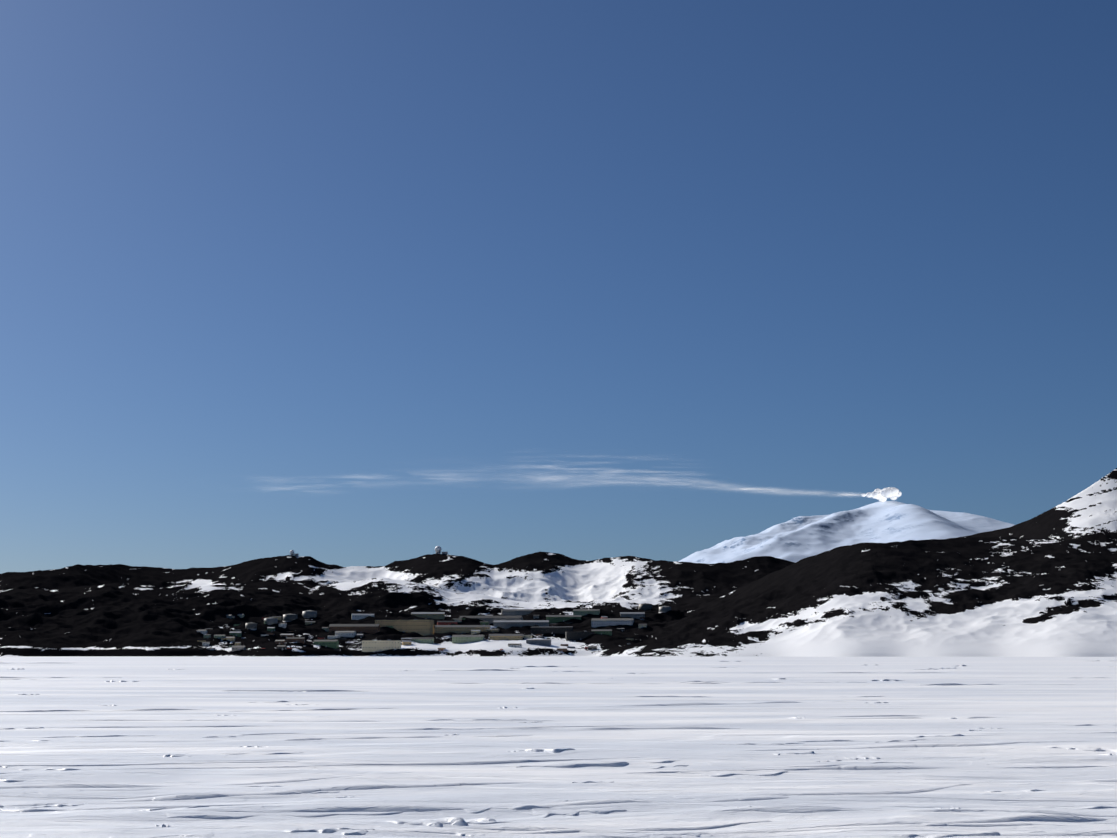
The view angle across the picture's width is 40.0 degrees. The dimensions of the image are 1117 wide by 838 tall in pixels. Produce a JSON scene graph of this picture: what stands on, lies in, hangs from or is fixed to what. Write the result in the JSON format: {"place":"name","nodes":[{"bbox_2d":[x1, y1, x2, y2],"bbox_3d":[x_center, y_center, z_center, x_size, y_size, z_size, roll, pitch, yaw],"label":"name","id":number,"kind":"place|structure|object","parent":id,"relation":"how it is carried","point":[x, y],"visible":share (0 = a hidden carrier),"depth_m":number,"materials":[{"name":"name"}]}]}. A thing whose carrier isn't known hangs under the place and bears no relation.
{"place":"outdoors","nodes":[
{"label":"outdoors","id":0,"kind":"place"},
{"bbox_2d":[0,656,1116,837],"bbox_3d":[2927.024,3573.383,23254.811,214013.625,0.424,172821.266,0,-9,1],"label":"sea ice","id":1,"kind":"structure","parent":0,"point":[1021,702],"depth_m":49.56,"materials":[{"name":"white ice"}]},
{"bbox_2d":[0,660,1116,837],"bbox_3d":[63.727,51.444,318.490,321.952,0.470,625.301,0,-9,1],"label":"sastrugi ridges","id":2,"kind":"object","parent":1,"relation":"on","point":[545,812],"visible":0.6,"depth_m":28.12,"materials":[{"name":"white snow"}]},
{"bbox_2d":[0,468,1116,656],"bbox_3d":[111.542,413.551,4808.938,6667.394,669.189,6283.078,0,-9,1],"label":"hills","id":3,"kind":"structure","parent":0,"point":[1043,584],"depth_m":2637.85,"materials":[{"name":"black stone"}]},
{"bbox_2d":[197,630,206,634],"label":"station hut","id":4,"kind":"object","parent":3,"relation":"on","point":[204,632],"visible":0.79,"depth_m":2429.92,"materials":[{"name":"grey metal"}]},
{"bbox_2d":[202,642,209,645],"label":"station hut","id":5,"kind":"object","parent":3,"relation":"on","point":[205,643],"visible":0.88,"depth_m":2326.53,"materials":[{"name":"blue metal"}]},
{"bbox_2d":[214,635,224,638],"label":"station hut","id":6,"kind":"object","parent":3,"relation":"on","point":[218,636],"visible":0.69,"depth_m":2371.01,"materials":[{"name":"grey metal"}]},
{"bbox_2d":[221,637,234,641],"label":"station hut","id":7,"kind":"object","parent":3,"relation":"on","point":[232,639],"visible":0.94,"depth_m":2365.75,"materials":[{"name":"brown metal"}]},
{"bbox_2d":[229,631,241,636],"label":"station hut","id":8,"kind":"object","parent":3,"relation":"on","point":[237,633],"visible":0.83,"depth_m":2436.96,"materials":[{"name":"grey metal"}]},
{"bbox_2d":[232,646,245,651],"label":"station hut","id":9,"kind":"object","parent":3,"relation":"on","point":[235,648],"visible":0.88,"depth_m":2271.77,"materials":[{"name":"grey metal"}]},
{"bbox_2d":[245,622,256,629],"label":"fuel tank","id":10,"kind":"object","parent":3,"relation":"on","point":[252,626],"visible":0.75,"depth_m":2481.53,"materials":[{"name":"grey metal"}]},
{"bbox_2d":[264,617,277,624],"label":"fuel tank","id":11,"kind":"object","parent":3,"relation":"on","point":[270,620],"visible":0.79,"depth_m":2519.49,"materials":[{"name":"grey metal"}]},
{"bbox_2d":[267,627,274,631],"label":"station hut","id":12,"kind":"object","parent":3,"relation":"on","point":[271,629],"visible":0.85,"depth_m":2491.76,"materials":[{"name":"grey metal"}]},
{"bbox_2d":[275,640,285,644],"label":"station hut","id":13,"kind":"object","parent":3,"relation":"on","point":[280,642],"visible":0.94,"depth_m":2277.03,"materials":[{"name":"brown metal"}]},
{"bbox_2d":[277,645,286,649],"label":"station hut","id":14,"kind":"object","parent":3,"relation":"on","point":[283,647],"visible":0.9,"depth_m":2235.58,"materials":[{"name":"grey metal"}]},
{"bbox_2d":[279,623,286,627],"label":"station hut","id":15,"kind":"object","parent":3,"relation":"on","point":[282,625],"visible":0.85,"depth_m":2511.20,"materials":[{"name":"grey metal"}]},
{"bbox_2d":[280,634,294,637],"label":"station hut","id":16,"kind":"object","parent":3,"relation":"on","point":[287,635],"visible":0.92,"depth_m":2447.81,"materials":[{"name":"grey metal"}]},
{"bbox_2d":[283,613,297,621],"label":"fuel tank","id":17,"kind":"object","parent":3,"relation":"on","point":[289,617],"visible":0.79,"depth_m":2682.49,"materials":[{"name":"grey metal"}]},
{"bbox_2d":[290,550,298,556],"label":"radome","id":18,"kind":"object","parent":3,"relation":"on","point":[292,552],"visible":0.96,"depth_m":4342.13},
{"bbox_2d":[286,637,304,643],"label":"station building","id":19,"kind":"structure","parent":3,"relation":"on","point":[296,639],"depth_m":2322.18,"materials":[{"name":"brown metal"}]},
{"bbox_2d":[302,610,316,617],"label":"fuel tank","id":20,"kind":"object","parent":3,"relation":"on","point":[308,614],"visible":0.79,"depth_m":2826.52,"materials":[{"name":"grey metal"}]},
{"bbox_2d":[305,621,314,624],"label":"station hut","id":21,"kind":"object","parent":3,"relation":"on","point":[308,622],"visible":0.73,"depth_m":2683.73,"materials":[{"name":"grey metal"}]},
{"bbox_2d":[313,640,338,648],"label":"station building","id":22,"kind":"structure","parent":3,"relation":"on","point":[331,643],"depth_m":2324.12,"materials":[{"name":"green metal"}]},
{"bbox_2d":[327,636,340,638],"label":"station hut","id":23,"kind":"object","parent":3,"relation":"on","point":[331,637],"visible":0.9,"depth_m":2466.80,"materials":[{"name":"grey metal"}]},
{"bbox_2d":[335,631,355,636],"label":"station building","id":24,"kind":"structure","parent":3,"relation":"on","point":[346,633],"depth_m":2472.05,"materials":[{"name":"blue metal"}]},
{"bbox_2d":[329,624,379,633],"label":"station building","id":25,"kind":"structure","parent":3,"relation":"on","point":[370,628],"depth_m":2497.25,"materials":[{"name":"grey metal"}]},
{"bbox_2d":[351,614,373,619],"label":"station building","id":26,"kind":"structure","parent":3,"relation":"on","point":[358,616],"depth_m":2764.51,"materials":[{"name":"blue metal"}]},
{"bbox_2d":[362,640,400,651],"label":"station building","id":27,"kind":"structure","parent":3,"relation":"on","point":[372,645],"depth_m":2320.91,"materials":[{"name":"beige metal"}]},
{"bbox_2d":[375,619,433,635],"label":"station building","id":28,"kind":"structure","parent":3,"relation":"on","point":[424,627],"depth_m":2542.02,"materials":[{"name":"beige metal"}]},
{"bbox_2d":[402,640,411,644],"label":"station hut","id":29,"kind":"object","parent":3,"relation":"on","point":[406,642],"visible":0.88,"depth_m":2373.45,"materials":[{"name":"grey metal"}]},
{"bbox_2d":[405,637,433,643],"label":"station building","id":30,"kind":"structure","parent":3,"relation":"on","point":[429,640],"depth_m":2404.39,"materials":[{"name":"green metal"}]},
{"bbox_2d":[411,612,444,619],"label":"station building","id":31,"kind":"structure","parent":3,"relation":"on","point":[436,615],"depth_m":2894.31,"materials":[{"name":"green metal"}]},
{"bbox_2d":[435,546,447,554],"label":"radome","id":32,"kind":"object","parent":3,"relation":"on","point":[438,549],"visible":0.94,"depth_m":4403.53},
{"bbox_2d":[437,621,457,624],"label":"station building","id":33,"kind":"structure","parent":3,"relation":"on","point":[445,622],"depth_m":2647.92,"materials":[{"name":"red metal"}]},
{"bbox_2d":[435,625,490,633],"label":"station building","id":34,"kind":"structure","parent":3,"relation":"on","point":[458,629],"depth_m":2553.12,"materials":[{"name":"beige metal"}]},
{"bbox_2d":[452,635,483,642],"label":"station building","id":35,"kind":"structure","parent":3,"relation":"on","point":[464,638],"depth_m":2426.83,"materials":[{"name":"green metal"}]},
{"bbox_2d":[471,630,480,634],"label":"station hut","id":36,"kind":"object","parent":3,"relation":"on","point":[474,631],"visible":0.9,"depth_m":2497.95,"materials":[{"name":"grey metal"}]},
{"bbox_2d":[480,621,488,624],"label":"station hut","id":37,"kind":"object","parent":3,"relation":"on","point":[484,622],"visible":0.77,"depth_m":2724.82,"materials":[{"name":"green metal"}]},
{"bbox_2d":[459,616,522,623],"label":"station building","id":38,"kind":"structure","parent":3,"relation":"on","point":[490,619],"depth_m":2737.74,"materials":[{"name":"grey metal"}]},
{"bbox_2d":[486,629,498,631],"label":"station hut","id":39,"kind":"object","parent":3,"relation":"on","point":[493,630],"visible":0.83,"depth_m":2536.98,"materials":[{"name":"grey metal"}]},
{"bbox_2d":[489,634,522,640],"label":"station building","id":40,"kind":"structure","parent":3,"relation":"on","point":[516,637],"depth_m":2445.53,"materials":[{"name":"beige metal"}]},
{"bbox_2d":[508,644,521,647],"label":"station hut","id":41,"kind":"object","parent":3,"relation":"on","point":[515,645],"visible":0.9,"depth_m":2351.17,"materials":[{"name":"grey metal"}]},
{"bbox_2d":[501,609,534,615],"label":"station building","id":42,"kind":"structure","parent":3,"relation":"on","point":[510,612],"depth_m":2997.49,"materials":[{"name":"grey metal"}]},
{"bbox_2d":[493,620,548,628],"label":"station building","id":43,"kind":"structure","parent":3,"relation":"on","point":[505,624],"depth_m":2711.57,"materials":[{"name":"blue metal"}]},
{"bbox_2d":[523,635,531,638],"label":"station hut","id":44,"kind":"object","parent":3,"relation":"on","point":[527,636],"visible":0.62,"depth_m":2463.51,"materials":[{"name":"grey metal"}]},
{"bbox_2d":[526,639,550,645],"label":"station building","id":45,"kind":"structure","parent":3,"relation":"on","point":[545,642],"depth_m":2400.21,"materials":[{"name":"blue metal"}]},
{"bbox_2d":[531,626,572,634],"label":"station building","id":46,"kind":"structure","parent":3,"relation":"on","point":[551,630],"depth_m":2554.06,"materials":[{"name":"grey metal"}]},
{"bbox_2d":[549,623,556,626],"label":"station hut","id":47,"kind":"object","parent":3,"relation":"on","point":[552,624],"visible":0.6,"depth_m":2715.80,"materials":[{"name":"grey metal"}]},
{"bbox_2d":[557,648,566,651],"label":"station hut","id":48,"kind":"object","parent":3,"relation":"on","point":[562,649],"visible":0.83,"depth_m":2356.64,"materials":[{"name":"grey metal"}]},
{"bbox_2d":[546,615,581,622],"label":"station building","id":49,"kind":"structure","parent":3,"relation":"on","point":[555,618],"depth_m":2758.76,"materials":[{"name":"green metal"}]},
{"bbox_2d":[565,631,594,640],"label":"station building","id":50,"kind":"structure","parent":3,"relation":"on","point":[572,636],"depth_m":2495.33,"materials":[{"name":"grey metal"}]},
{"bbox_2d":[573,609,599,615],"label":"station building","id":51,"kind":"structure","parent":3,"relation":"on","point":[582,612],"depth_m":2846.01,"materials":[{"name":"green metal"}]},
{"bbox_2d":[588,646,596,649],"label":"station hut","id":52,"kind":"object","parent":3,"relation":"on","point":[592,647],"visible":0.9,"depth_m":2362.35,"materials":[{"name":"grey metal"}]},
{"bbox_2d":[591,629,611,635],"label":"station building","id":53,"kind":"structure","parent":3,"relation":"on","point":[603,631],"depth_m":2510.50,"materials":[{"name":"green metal"}]},
{"bbox_2d":[591,618,633,627],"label":"station building","id":54,"kind":"structure","parent":3,"relation":"on","point":[596,622],"depth_m":2680.58,"materials":[{"name":"blue metal"}]},
{"bbox_2d":[620,612,644,618],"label":"station building","id":55,"kind":"structure","parent":3,"relation":"on","point":[637,615],"depth_m":2837.69,"materials":[{"name":"grey metal"}]},
{"bbox_2d":[639,603,651,609],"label":"fuel tank","id":56,"kind":"object","parent":3,"relation":"on","point":[645,606],"visible":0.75,"depth_m":3144.10,"materials":[{"name":"grey metal"}]},
{"bbox_2d":[659,606,670,612],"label":"fuel tank","id":57,"kind":"object","parent":3,"relation":"on","point":[664,609],"visible":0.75,"depth_m":2883.10,"materials":[{"name":"grey metal"}]},
{"bbox_2d":[0,0,1116,573],"label":"sky","id":58,"kind":"structure","parent":0,"point":[812,246],"materials":[{"name":"blue"}]},
{"bbox_2d":[237,448,890,497],"bbox_3d":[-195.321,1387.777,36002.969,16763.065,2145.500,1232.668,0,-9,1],"label":"plume","id":59,"kind":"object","parent":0,"point":[601,478],"depth_m":36513.34,"materials":[{"name":"white"}]},
{"bbox_2d":[678,501,1013,563],"bbox_3d":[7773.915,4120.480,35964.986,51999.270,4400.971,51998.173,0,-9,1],"label":"snowy volcano","id":60,"kind":"structure","parent":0,"point":[796,539],"depth_m":33104.93},
{"bbox_2d":[861,487,901,501],"bbox_3d":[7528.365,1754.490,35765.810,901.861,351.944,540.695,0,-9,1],"label":"steam plume","id":61,"kind":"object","parent":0,"point":[884,494],"depth_m":35653.48,"materials":[{"name":"white"}]}
]}

